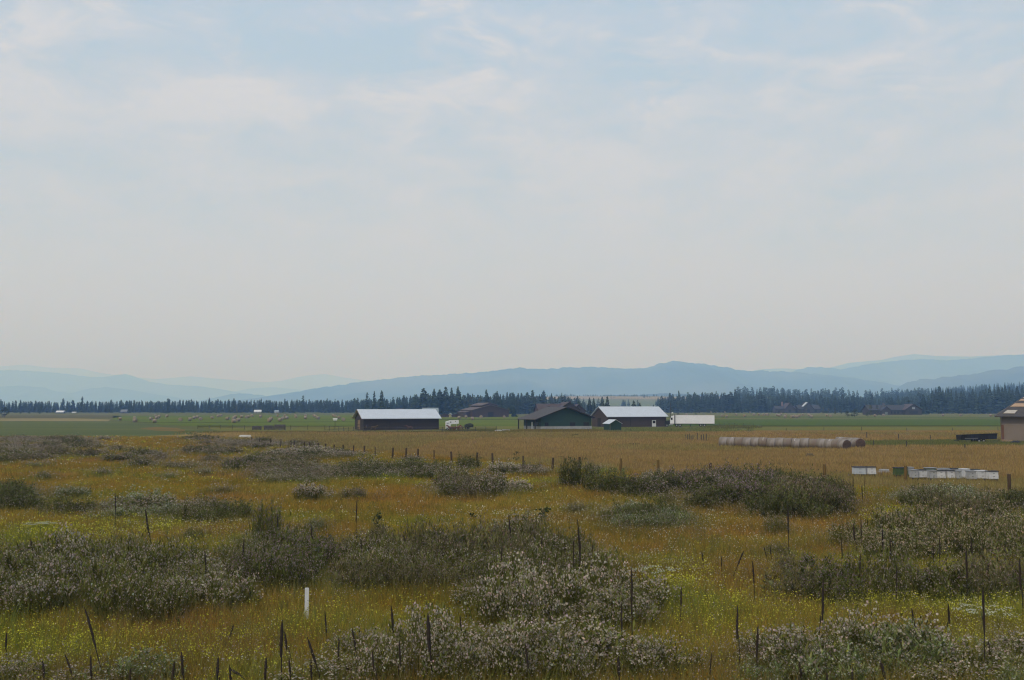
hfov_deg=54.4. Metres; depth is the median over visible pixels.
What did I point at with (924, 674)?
knapweed clump
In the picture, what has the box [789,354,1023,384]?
mountain
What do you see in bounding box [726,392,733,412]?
pine tree
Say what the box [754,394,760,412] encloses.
spruce tree
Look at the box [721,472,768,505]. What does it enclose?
knapweed clump
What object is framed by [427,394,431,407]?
fir tree
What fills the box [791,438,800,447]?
hay bale
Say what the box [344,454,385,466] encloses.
knapweed clump
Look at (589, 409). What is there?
fir tree
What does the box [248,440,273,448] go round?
knapweed clump
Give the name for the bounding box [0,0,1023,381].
sky
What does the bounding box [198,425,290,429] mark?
rail fence
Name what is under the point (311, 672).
mullein stalk
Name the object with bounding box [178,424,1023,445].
verge grass
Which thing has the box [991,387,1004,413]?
fir tree
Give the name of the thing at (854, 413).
leafy tree
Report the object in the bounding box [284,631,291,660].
mullein stalk
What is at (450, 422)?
stock trailer
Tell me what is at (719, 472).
knapweed clump
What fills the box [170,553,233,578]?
knapweed clump
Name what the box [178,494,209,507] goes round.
knapweed clump
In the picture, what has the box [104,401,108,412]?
pine tree
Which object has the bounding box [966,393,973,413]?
fir tree
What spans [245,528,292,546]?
knapweed clump
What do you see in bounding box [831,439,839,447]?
hay bale
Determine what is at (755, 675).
weed clump
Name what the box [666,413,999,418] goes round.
bale field
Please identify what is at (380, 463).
knapweed clump
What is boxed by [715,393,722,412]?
spruce tree
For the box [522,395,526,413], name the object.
pine tree
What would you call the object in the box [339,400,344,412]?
fir tree
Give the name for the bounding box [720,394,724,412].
fir tree
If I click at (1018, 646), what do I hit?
knapweed clump
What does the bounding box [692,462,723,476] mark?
knapweed clump
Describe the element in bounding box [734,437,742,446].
hay bale
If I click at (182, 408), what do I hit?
pine tree
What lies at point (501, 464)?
knapweed clump
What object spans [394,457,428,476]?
weed clump
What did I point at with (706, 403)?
fir tree
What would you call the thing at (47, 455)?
knapweed clump
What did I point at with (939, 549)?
mullein stalk
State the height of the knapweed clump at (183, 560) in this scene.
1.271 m
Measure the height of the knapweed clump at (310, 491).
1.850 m
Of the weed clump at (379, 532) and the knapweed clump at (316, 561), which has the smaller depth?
the knapweed clump at (316, 561)
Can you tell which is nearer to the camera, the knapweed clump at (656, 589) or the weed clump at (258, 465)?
the knapweed clump at (656, 589)
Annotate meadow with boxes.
[0,440,1023,679]
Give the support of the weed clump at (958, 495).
on the meadow
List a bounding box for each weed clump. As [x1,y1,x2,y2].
[0,454,15,461]
[0,476,38,497]
[0,479,28,489]
[0,481,31,502]
[0,487,44,509]
[0,492,45,511]
[6,450,46,460]
[32,444,82,455]
[35,494,77,515]
[36,470,50,478]
[40,441,55,446]
[40,443,71,450]
[44,438,81,445]
[46,434,67,440]
[52,481,91,498]
[61,436,90,442]
[65,441,87,447]
[65,495,97,514]
[67,639,187,679]
[75,445,99,456]
[87,503,149,518]
[95,481,176,509]
[128,455,149,466]
[132,456,156,462]
[140,496,188,517]
[165,459,193,468]
[178,524,203,541]
[180,432,223,438]
[180,442,221,452]
[193,504,236,525]
[197,465,212,473]
[198,500,220,510]
[199,451,221,460]
[201,445,228,453]
[201,445,245,452]
[210,492,255,518]
[240,450,263,464]
[242,458,284,471]
[259,451,323,462]
[285,437,326,445]
[293,445,324,456]
[300,513,323,533]
[312,452,340,458]
[325,546,393,594]
[329,530,378,553]
[331,446,355,451]
[332,467,369,477]
[334,460,373,471]
[336,483,367,499]
[346,526,413,549]
[354,462,391,472]
[357,466,382,478]
[368,515,389,537]
[371,549,442,591]
[377,537,425,552]
[383,459,415,471]
[388,541,441,563]
[391,506,447,544]
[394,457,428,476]
[402,523,470,559]
[425,459,453,471]
[428,556,484,588]
[431,534,487,562]
[433,460,466,492]
[437,510,515,553]
[450,481,479,498]
[455,451,482,468]
[458,472,479,484]
[465,467,495,485]
[465,510,518,546]
[472,534,545,570]
[489,525,536,555]
[500,505,567,544]
[503,530,560,563]
[556,543,600,560]
[557,456,597,487]
[562,498,586,513]
[581,464,634,494]
[600,499,633,520]
[609,509,651,527]
[613,501,636,510]
[613,510,671,530]
[617,475,669,497]
[619,493,661,523]
[624,493,678,512]
[625,496,646,505]
[640,470,683,489]
[642,512,684,528]
[652,497,690,515]
[652,504,702,526]
[675,473,701,490]
[679,484,721,509]
[690,471,725,491]
[700,477,741,507]
[717,458,757,477]
[727,651,819,679]
[741,483,782,512]
[745,487,799,521]
[755,460,785,476]
[756,480,816,519]
[757,471,798,483]
[757,556,836,601]
[764,474,808,488]
[764,541,787,556]
[769,638,880,679]
[770,463,830,486]
[772,463,818,505]
[775,547,812,572]
[778,469,807,485]
[781,467,829,490]
[783,474,824,491]
[784,493,835,520]
[796,486,853,504]
[800,635,892,677]
[802,480,843,514]
[806,471,825,485]
[811,474,859,516]
[815,470,844,486]
[820,470,860,501]
[822,474,855,489]
[824,512,879,546]
[833,529,904,549]
[835,614,968,678]
[848,524,920,547]
[860,530,921,561]
[862,497,918,533]
[874,499,934,540]
[878,521,950,557]
[886,488,922,500]
[889,529,959,561]
[892,497,949,523]
[895,489,933,506]
[904,481,926,491]
[910,488,934,499]
[911,480,963,515]
[913,508,954,539]
[914,485,945,497]
[918,477,959,490]
[923,553,1018,602]
[925,487,967,517]
[927,489,987,526]
[930,490,973,508]
[932,496,988,540]
[932,523,991,559]
[935,515,1012,556]
[939,484,980,504]
[942,545,1023,587]
[948,483,979,497]
[954,488,992,515]
[956,484,996,493]
[963,504,1023,536]
[969,489,991,499]
[969,655,1023,679]
[975,508,1004,521]
[976,488,1020,518]
[983,506,1023,549]
[983,530,1023,563]
[985,487,1023,511]
[989,489,1023,498]
[1004,514,1023,535]
[1005,519,1023,541]
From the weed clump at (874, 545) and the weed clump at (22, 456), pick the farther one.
the weed clump at (22, 456)
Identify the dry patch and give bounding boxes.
[141,427,184,431]
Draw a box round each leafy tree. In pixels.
[0,407,9,416]
[851,409,858,416]
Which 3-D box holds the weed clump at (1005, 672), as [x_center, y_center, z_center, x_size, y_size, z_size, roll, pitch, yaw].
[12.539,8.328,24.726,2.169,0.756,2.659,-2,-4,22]
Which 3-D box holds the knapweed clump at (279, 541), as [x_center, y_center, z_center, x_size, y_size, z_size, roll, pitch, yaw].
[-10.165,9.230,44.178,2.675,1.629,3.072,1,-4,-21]
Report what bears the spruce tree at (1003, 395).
on the bale field at (862, 416)
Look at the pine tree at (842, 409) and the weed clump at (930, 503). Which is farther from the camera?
the pine tree at (842, 409)
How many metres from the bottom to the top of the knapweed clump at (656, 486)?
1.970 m
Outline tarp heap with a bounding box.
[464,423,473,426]
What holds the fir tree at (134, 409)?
on the ground at (521, 422)
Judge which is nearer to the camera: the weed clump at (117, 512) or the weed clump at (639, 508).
the weed clump at (639, 508)
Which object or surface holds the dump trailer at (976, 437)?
on the golden field at (764, 448)
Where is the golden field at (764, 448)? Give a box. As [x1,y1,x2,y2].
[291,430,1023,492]
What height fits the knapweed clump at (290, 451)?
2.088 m
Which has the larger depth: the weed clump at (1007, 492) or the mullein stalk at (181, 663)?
the weed clump at (1007, 492)
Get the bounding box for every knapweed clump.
[0,528,28,557]
[0,534,46,569]
[0,534,72,584]
[0,562,83,618]
[0,565,29,579]
[0,568,37,600]
[0,581,13,613]
[0,650,61,679]
[1,447,40,457]
[8,529,67,558]
[9,441,59,447]
[27,547,99,596]
[28,521,93,567]
[31,452,52,458]
[35,546,79,563]
[35,554,80,583]
[36,660,122,679]
[66,547,174,599]
[70,529,139,567]
[71,534,165,579]
[73,538,149,612]
[76,515,128,557]
[84,550,162,619]
[87,439,101,448]
[93,465,110,474]
[100,494,132,509]
[101,449,144,461]
[104,495,158,512]
[110,568,166,602]
[116,517,161,554]
[121,446,161,454]
[122,574,228,613]
[123,495,188,511]
[123,531,182,575]
[123,563,201,624]
[133,488,177,505]
[134,552,224,585]
[149,530,217,564]
[158,460,216,467]
[162,549,218,577]
[162,564,215,593]
[168,496,208,524]
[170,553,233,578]
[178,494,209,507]
[190,490,231,506]
[192,563,263,612]
[196,439,235,444]
[212,529,249,560]
[220,453,251,470]
[221,555,262,589]
[223,457,249,463]
[225,538,294,568]
[230,542,312,590]
[234,526,267,546]
[236,539,280,577]
[237,532,290,555]
[242,496,284,540]
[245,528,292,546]
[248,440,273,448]
[250,466,279,477]
[252,545,334,582]
[254,530,310,550]
[259,550,318,592]
[261,473,291,482]
[265,512,308,540]
[267,650,372,679]
[269,444,312,453]
[271,533,317,552]
[271,537,344,571]
[274,519,326,541]
[275,444,309,455]
[282,528,338,561]
[292,459,321,466]
[292,472,324,483]
[292,479,335,501]
[296,462,332,470]
[296,526,336,551]
[297,536,343,568]
[299,442,340,450]
[302,446,336,452]
[322,625,407,660]
[327,448,356,456]
[331,461,363,466]
[334,533,394,576]
[340,523,394,558]
[342,535,411,570]
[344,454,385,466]
[347,630,412,679]
[358,457,385,466]
[367,545,429,573]
[371,532,419,560]
[380,457,404,468]
[382,467,407,475]
[382,600,459,661]
[401,453,419,461]
[402,611,479,667]
[404,459,435,479]
[414,517,472,550]
[416,542,471,579]
[416,629,493,679]
[420,460,447,476]
[420,540,488,571]
[430,462,465,485]
[437,475,469,497]
[438,617,530,656]
[449,466,484,478]
[449,576,498,607]
[454,533,536,578]
[454,626,540,671]
[461,571,548,627]
[463,612,567,655]
[464,544,510,584]
[465,476,493,489]
[468,623,536,679]
[470,470,501,497]
[479,468,506,479]
[479,549,551,602]
[480,472,508,494]
[483,457,520,474]
[489,617,590,679]
[491,507,550,536]
[499,565,569,616]
[502,477,533,492]
[504,533,565,572]
[504,555,575,586]
[504,577,567,628]
[507,525,572,562]
[515,464,542,475]
[518,461,542,472]
[520,560,627,620]
[525,465,548,474]
[525,613,644,668]
[527,529,576,550]
[534,632,595,679]
[547,601,630,631]
[550,536,606,570]
[556,516,595,551]
[559,535,632,579]
[561,628,670,679]
[562,550,640,599]
[570,584,660,629]
[592,565,684,610]
[592,585,663,626]
[615,472,653,490]
[622,629,706,677]
[636,468,668,489]
[638,474,669,497]
[640,463,668,477]
[662,465,696,480]
[663,470,696,490]
[678,463,724,494]
[690,481,715,497]
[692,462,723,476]
[698,467,734,484]
[706,475,761,502]
[709,464,728,483]
[709,472,742,503]
[710,472,747,489]
[716,457,744,478]
[720,470,757,485]
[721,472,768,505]
[729,623,843,665]
[729,637,778,664]
[733,461,773,480]
[741,463,778,484]
[748,620,860,679]
[764,509,789,534]
[767,551,858,587]
[792,566,872,607]
[808,599,916,662]
[836,522,925,588]
[863,612,972,666]
[866,546,931,605]
[867,555,953,587]
[892,658,1000,679]
[902,550,981,603]
[918,629,1023,679]
[982,634,1023,665]
[985,625,1023,655]
[997,570,1023,597]
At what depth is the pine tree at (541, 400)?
963.19 m
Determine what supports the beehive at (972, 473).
on the golden field at (764, 448)
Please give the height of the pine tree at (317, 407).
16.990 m
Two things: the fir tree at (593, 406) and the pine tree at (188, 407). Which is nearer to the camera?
the fir tree at (593, 406)
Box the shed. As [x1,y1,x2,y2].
[602,419,621,429]
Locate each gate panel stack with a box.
[264,425,272,429]
[274,425,285,429]
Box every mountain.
[0,365,365,391]
[0,370,245,400]
[0,386,195,406]
[184,393,264,404]
[198,361,900,407]
[236,387,303,395]
[754,354,997,371]
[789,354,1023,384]
[879,366,1023,395]
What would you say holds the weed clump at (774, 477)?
on the meadow
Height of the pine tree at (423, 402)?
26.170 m
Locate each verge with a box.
[148,434,202,436]
[203,426,1000,431]
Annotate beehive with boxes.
[851,466,865,475]
[865,466,875,476]
[892,467,907,476]
[909,469,918,479]
[917,469,927,478]
[923,467,935,469]
[926,470,936,480]
[937,470,945,480]
[945,470,954,479]
[955,470,961,478]
[958,468,969,478]
[965,470,976,479]
[974,470,985,480]
[985,470,998,481]
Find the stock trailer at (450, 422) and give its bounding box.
[445,420,458,429]
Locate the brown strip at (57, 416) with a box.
[0,415,120,417]
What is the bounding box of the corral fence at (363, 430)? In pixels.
[329,426,496,431]
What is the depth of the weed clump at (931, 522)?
50.50 m
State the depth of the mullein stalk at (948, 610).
29.47 m
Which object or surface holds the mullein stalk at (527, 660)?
on the meadow
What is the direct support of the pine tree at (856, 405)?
on the ground at (521, 422)
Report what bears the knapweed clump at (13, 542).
on the meadow
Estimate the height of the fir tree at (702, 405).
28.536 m
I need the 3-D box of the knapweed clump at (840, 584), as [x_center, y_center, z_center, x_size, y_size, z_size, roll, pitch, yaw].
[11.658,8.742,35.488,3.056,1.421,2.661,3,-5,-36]
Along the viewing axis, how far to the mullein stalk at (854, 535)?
46.58 m
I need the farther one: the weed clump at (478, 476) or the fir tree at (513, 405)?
the fir tree at (513, 405)
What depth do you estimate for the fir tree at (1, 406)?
1218.59 m
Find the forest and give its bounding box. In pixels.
[2,382,1023,412]
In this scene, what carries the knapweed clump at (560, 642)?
on the meadow
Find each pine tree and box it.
[13,400,17,412]
[27,401,32,412]
[38,401,43,412]
[46,401,51,412]
[60,398,65,412]
[65,401,69,411]
[69,400,75,411]
[80,396,84,411]
[85,401,89,412]
[93,401,97,412]
[97,401,101,412]
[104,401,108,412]
[108,400,113,412]
[128,401,131,412]
[137,402,141,411]
[149,401,153,412]
[154,402,157,412]
[164,399,170,412]
[173,401,176,412]
[177,400,181,412]
[181,401,184,412]
[186,401,191,411]
[216,399,219,412]
[219,400,222,412]
[223,401,226,412]
[225,399,230,412]
[230,400,236,412]
[237,400,242,412]
[266,400,270,412]
[279,402,283,412]
[301,396,305,412]
[315,400,319,411]
[321,400,324,412]
[330,403,334,412]
[335,400,339,412]
[365,392,368,408]
[372,391,376,408]
[378,390,385,408]
[401,395,404,408]
[404,397,408,408]
[412,394,418,408]
[417,388,428,408]
[436,389,444,414]
[442,387,449,413]
[493,393,498,406]
[507,393,513,413]
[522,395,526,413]
[524,392,528,411]
[526,395,530,413]
[528,390,533,413]
[532,396,536,411]
[539,394,544,403]
[659,396,663,409]
[673,398,678,412]
[681,396,685,412]
[694,395,700,412]
[706,392,716,412]
[722,396,727,412]
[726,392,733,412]
[737,393,742,412]
[747,396,754,412]
[751,395,755,412]
[758,391,762,411]
[759,395,767,412]
[770,398,774,412]
[785,395,790,402]
[805,394,811,403]
[818,394,823,411]
[833,397,838,412]
[839,394,845,412]
[843,397,852,412]
[850,396,854,410]
[854,398,857,412]
[857,401,862,412]
[869,393,873,404]
[917,392,921,407]
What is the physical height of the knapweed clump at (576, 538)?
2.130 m
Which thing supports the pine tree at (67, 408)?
on the ground at (521, 422)
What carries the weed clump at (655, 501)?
on the meadow
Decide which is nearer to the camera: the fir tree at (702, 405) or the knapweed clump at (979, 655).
the knapweed clump at (979, 655)
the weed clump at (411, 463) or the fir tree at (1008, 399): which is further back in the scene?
the fir tree at (1008, 399)
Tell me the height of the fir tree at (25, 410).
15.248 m
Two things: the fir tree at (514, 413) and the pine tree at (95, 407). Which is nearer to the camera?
the fir tree at (514, 413)
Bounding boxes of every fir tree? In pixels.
[0,399,3,412]
[17,400,23,411]
[23,402,27,412]
[33,400,36,411]
[132,400,136,412]
[199,401,203,412]
[206,398,213,412]
[259,399,263,412]
[289,400,294,412]
[294,400,299,411]
[324,399,329,412]
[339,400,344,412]
[398,398,401,407]
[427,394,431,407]
[430,389,439,411]
[452,387,462,413]
[463,395,468,408]
[483,389,489,402]
[497,394,502,407]
[503,392,508,408]
[510,393,516,413]
[511,407,516,416]
[515,393,522,413]
[586,397,591,413]
[591,398,595,412]
[599,397,604,405]
[686,394,693,412]
[692,392,698,412]
[700,392,704,411]
[703,395,712,412]
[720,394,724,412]
[742,398,745,411]
[744,393,749,411]
[781,393,785,404]
[791,395,797,405]
[823,398,832,412]
[837,399,842,412]
[920,394,929,413]
[926,395,931,412]
[930,391,933,408]
[931,389,941,413]
[937,386,947,413]
[941,390,948,413]
[945,388,952,412]
[956,391,966,413]
[963,392,966,409]
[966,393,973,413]
[971,389,976,406]
[974,391,985,413]
[981,390,986,413]
[984,386,995,413]
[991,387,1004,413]
[1004,385,1007,404]
[1005,387,1010,406]
[1009,389,1014,404]
[1014,386,1020,401]
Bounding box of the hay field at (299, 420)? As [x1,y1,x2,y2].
[113,415,517,425]
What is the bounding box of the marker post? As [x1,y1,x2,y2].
[304,588,308,618]
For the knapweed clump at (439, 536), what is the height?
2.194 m
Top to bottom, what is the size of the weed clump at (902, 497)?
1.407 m
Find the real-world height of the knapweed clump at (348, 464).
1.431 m
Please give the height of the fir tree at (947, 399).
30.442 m
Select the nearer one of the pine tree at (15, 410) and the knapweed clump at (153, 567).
the knapweed clump at (153, 567)
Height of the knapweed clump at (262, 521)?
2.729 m
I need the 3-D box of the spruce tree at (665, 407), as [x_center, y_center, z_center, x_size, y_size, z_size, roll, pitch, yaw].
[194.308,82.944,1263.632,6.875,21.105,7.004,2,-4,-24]
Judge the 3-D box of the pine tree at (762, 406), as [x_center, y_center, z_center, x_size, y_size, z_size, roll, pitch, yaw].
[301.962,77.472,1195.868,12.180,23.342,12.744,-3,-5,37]
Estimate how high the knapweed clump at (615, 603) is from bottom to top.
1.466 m
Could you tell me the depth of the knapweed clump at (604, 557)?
39.94 m
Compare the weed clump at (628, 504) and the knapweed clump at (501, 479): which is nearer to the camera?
the weed clump at (628, 504)
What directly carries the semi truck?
on the ground at (521, 422)
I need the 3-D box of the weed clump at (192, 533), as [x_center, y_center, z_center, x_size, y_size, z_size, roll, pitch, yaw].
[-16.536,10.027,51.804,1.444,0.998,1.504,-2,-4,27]
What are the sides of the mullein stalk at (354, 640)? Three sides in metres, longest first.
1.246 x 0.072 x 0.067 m
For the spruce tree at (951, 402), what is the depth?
1032.41 m
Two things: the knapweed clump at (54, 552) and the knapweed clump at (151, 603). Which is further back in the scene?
the knapweed clump at (54, 552)
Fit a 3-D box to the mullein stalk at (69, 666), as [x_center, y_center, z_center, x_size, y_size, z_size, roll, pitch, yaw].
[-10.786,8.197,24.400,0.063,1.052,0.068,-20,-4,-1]
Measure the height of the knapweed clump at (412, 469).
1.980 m
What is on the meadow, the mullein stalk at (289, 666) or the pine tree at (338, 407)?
the mullein stalk at (289, 666)
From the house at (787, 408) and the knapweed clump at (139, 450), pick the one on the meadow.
the knapweed clump at (139, 450)
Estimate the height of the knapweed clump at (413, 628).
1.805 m
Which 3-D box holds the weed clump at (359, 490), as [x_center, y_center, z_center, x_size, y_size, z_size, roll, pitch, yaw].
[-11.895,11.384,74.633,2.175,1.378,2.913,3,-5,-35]
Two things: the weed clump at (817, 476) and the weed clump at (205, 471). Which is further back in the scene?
the weed clump at (205, 471)
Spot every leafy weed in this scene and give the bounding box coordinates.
[372,511,381,526]
[535,507,550,517]
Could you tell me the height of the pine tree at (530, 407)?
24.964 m
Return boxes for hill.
[584,393,719,396]
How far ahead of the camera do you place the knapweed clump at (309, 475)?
90.06 m
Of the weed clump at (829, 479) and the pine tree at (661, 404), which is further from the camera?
the pine tree at (661, 404)
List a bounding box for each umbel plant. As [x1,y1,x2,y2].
[28,521,57,531]
[634,565,679,579]
[954,604,1013,630]
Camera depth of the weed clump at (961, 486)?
72.46 m
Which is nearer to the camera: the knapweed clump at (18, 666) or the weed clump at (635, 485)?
the knapweed clump at (18, 666)
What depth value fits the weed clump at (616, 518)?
56.41 m
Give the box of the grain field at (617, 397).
[531,396,767,398]
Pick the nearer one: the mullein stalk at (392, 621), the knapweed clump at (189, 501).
the mullein stalk at (392, 621)
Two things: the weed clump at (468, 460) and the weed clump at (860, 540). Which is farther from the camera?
the weed clump at (468, 460)
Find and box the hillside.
[547,398,719,408]
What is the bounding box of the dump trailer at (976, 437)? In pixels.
[954,433,997,441]
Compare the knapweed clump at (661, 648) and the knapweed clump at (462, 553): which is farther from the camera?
the knapweed clump at (462, 553)
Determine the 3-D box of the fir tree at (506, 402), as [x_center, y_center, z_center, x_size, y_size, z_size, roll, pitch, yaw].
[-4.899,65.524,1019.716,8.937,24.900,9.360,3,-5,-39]
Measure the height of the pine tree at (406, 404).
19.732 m
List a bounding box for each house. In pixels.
[120,409,128,412]
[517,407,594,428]
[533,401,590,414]
[772,402,795,412]
[795,402,820,412]
[862,403,922,414]
[994,397,1023,440]
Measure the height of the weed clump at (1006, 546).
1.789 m
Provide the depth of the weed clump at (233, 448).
148.05 m
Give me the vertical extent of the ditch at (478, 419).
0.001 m
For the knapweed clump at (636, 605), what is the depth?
32.01 m
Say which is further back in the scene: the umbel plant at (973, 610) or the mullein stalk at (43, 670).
the umbel plant at (973, 610)
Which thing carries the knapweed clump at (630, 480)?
on the meadow
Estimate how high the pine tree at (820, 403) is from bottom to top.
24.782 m
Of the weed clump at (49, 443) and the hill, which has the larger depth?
the hill
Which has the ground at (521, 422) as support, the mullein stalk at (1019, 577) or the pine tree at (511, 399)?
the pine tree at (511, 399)
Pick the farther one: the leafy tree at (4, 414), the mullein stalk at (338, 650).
the leafy tree at (4, 414)
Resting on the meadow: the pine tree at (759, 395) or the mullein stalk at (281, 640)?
the mullein stalk at (281, 640)
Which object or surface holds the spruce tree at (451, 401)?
on the ground at (521, 422)
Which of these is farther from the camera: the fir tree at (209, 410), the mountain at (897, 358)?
the mountain at (897, 358)
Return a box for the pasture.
[0,421,216,436]
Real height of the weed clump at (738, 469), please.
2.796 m
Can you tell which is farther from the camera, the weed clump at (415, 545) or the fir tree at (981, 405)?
the fir tree at (981, 405)
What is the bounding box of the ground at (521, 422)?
[0,407,862,449]
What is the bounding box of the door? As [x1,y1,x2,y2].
[597,418,600,426]
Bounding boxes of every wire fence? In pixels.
[251,437,1010,490]
[685,433,706,439]
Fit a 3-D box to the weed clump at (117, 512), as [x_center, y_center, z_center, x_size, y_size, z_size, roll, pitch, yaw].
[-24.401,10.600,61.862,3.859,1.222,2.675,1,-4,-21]
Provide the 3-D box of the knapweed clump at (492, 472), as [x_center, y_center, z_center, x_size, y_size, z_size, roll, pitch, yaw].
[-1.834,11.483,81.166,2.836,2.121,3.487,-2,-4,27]
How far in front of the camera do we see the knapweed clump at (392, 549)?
41.10 m
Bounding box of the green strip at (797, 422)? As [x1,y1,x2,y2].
[666,419,999,425]
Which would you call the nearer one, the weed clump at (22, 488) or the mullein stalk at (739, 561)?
the mullein stalk at (739, 561)
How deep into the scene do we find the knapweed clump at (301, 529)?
46.95 m
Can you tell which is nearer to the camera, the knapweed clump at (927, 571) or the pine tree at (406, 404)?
the knapweed clump at (927, 571)
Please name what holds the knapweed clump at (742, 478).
on the meadow
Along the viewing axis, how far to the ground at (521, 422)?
913.76 m
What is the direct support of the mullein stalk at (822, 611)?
on the meadow
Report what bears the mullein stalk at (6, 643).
on the meadow
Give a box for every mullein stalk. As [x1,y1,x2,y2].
[5,633,6,657]
[42,660,44,679]
[65,655,73,679]
[84,607,101,673]
[115,495,115,531]
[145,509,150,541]
[171,661,174,679]
[180,652,184,679]
[204,551,206,578]
[216,657,219,679]
[229,665,231,679]
[264,658,266,679]
[279,620,283,679]
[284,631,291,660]
[288,659,290,679]
[307,637,319,677]
[310,661,312,679]
[337,638,339,660]
[352,629,357,660]
[372,651,377,679]
[391,606,393,635]
[398,640,400,675]
[426,613,432,678]
[525,643,528,678]
[577,519,579,566]
[617,655,619,679]
[621,602,622,633]
[630,568,632,643]
[680,587,681,621]
[733,551,743,575]
[736,605,739,666]
[752,561,754,601]
[755,626,758,679]
[787,508,788,547]
[798,661,802,679]
[819,579,824,632]
[841,538,842,564]
[853,524,857,553]
[880,661,885,679]
[896,565,896,601]
[939,535,940,569]
[947,604,949,626]
[965,549,967,599]
[982,586,985,670]
[1018,558,1023,618]
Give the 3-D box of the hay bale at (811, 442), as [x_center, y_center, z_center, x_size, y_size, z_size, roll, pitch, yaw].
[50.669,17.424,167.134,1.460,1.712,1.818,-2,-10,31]
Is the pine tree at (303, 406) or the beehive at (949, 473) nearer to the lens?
the beehive at (949, 473)
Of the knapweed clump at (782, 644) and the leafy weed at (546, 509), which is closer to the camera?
the knapweed clump at (782, 644)
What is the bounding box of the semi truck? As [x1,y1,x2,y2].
[665,414,681,426]
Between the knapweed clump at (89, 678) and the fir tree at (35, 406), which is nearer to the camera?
the knapweed clump at (89, 678)
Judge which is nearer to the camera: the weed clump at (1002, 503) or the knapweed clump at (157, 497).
the weed clump at (1002, 503)
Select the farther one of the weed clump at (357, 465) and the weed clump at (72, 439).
the weed clump at (72, 439)
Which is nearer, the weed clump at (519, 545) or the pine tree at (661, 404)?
the weed clump at (519, 545)
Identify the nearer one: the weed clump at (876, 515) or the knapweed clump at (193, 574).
the knapweed clump at (193, 574)
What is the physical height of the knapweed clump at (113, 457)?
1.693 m
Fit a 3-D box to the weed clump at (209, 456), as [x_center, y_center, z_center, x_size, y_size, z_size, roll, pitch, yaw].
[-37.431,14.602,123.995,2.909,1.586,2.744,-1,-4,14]
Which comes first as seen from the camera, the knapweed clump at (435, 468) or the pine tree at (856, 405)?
the knapweed clump at (435, 468)
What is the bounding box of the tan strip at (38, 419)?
[0,418,110,420]
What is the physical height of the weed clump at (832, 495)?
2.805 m
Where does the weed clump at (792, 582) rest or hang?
on the meadow
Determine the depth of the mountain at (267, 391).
24232.47 m
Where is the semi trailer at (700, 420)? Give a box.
[673,415,714,426]
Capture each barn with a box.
[352,409,441,429]
[458,403,508,416]
[590,406,667,426]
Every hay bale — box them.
[718,437,726,445]
[726,437,735,445]
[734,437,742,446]
[742,437,750,445]
[750,437,758,446]
[758,437,766,446]
[766,438,774,446]
[775,438,783,447]
[783,438,792,447]
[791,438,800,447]
[800,438,809,447]
[808,439,816,447]
[816,438,824,448]
[824,439,832,448]
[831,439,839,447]
[837,439,850,448]
[853,438,865,447]
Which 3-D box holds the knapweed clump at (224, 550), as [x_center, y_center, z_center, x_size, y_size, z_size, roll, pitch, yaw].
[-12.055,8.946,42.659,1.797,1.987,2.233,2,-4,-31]
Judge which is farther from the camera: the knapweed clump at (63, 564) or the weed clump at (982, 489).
the weed clump at (982, 489)
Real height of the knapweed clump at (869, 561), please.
2.801 m
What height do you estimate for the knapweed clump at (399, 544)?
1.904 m
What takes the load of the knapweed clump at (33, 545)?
on the meadow
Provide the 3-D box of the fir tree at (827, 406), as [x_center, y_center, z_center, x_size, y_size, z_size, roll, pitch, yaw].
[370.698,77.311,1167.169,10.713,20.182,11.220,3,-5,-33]
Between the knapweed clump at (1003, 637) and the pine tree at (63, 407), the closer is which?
the knapweed clump at (1003, 637)
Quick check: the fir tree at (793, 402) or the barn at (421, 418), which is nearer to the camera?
the barn at (421, 418)
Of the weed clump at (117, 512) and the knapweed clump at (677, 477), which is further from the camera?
the knapweed clump at (677, 477)
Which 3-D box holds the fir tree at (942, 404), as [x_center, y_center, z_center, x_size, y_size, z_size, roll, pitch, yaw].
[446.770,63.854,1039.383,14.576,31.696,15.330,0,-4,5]
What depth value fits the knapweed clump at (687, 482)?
76.67 m
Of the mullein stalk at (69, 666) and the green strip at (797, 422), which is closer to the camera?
the mullein stalk at (69, 666)
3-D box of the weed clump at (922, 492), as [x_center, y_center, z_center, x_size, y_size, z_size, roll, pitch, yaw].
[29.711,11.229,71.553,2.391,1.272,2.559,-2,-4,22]
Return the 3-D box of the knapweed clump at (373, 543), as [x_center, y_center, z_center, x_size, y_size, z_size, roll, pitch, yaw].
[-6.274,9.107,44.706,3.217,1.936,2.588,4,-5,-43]
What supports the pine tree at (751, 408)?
on the bale field at (862, 416)
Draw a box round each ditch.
[144,421,354,422]
[198,426,273,426]
[440,419,516,419]
[837,425,999,425]
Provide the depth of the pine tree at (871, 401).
1254.08 m
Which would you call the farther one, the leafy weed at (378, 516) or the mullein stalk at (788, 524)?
the leafy weed at (378, 516)
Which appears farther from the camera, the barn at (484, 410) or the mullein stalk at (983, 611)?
the barn at (484, 410)
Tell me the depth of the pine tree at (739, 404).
1174.81 m
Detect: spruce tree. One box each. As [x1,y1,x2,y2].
[446,387,454,414]
[605,396,609,405]
[663,398,666,411]
[666,393,673,412]
[675,391,681,412]
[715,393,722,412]
[731,389,739,412]
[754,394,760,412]
[767,397,770,412]
[830,394,833,412]
[948,390,954,413]
[954,391,958,412]
[973,394,979,413]
[1001,387,1005,408]
[1020,385,1023,397]
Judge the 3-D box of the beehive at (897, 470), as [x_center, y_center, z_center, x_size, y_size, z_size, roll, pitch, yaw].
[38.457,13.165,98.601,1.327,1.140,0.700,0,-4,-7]

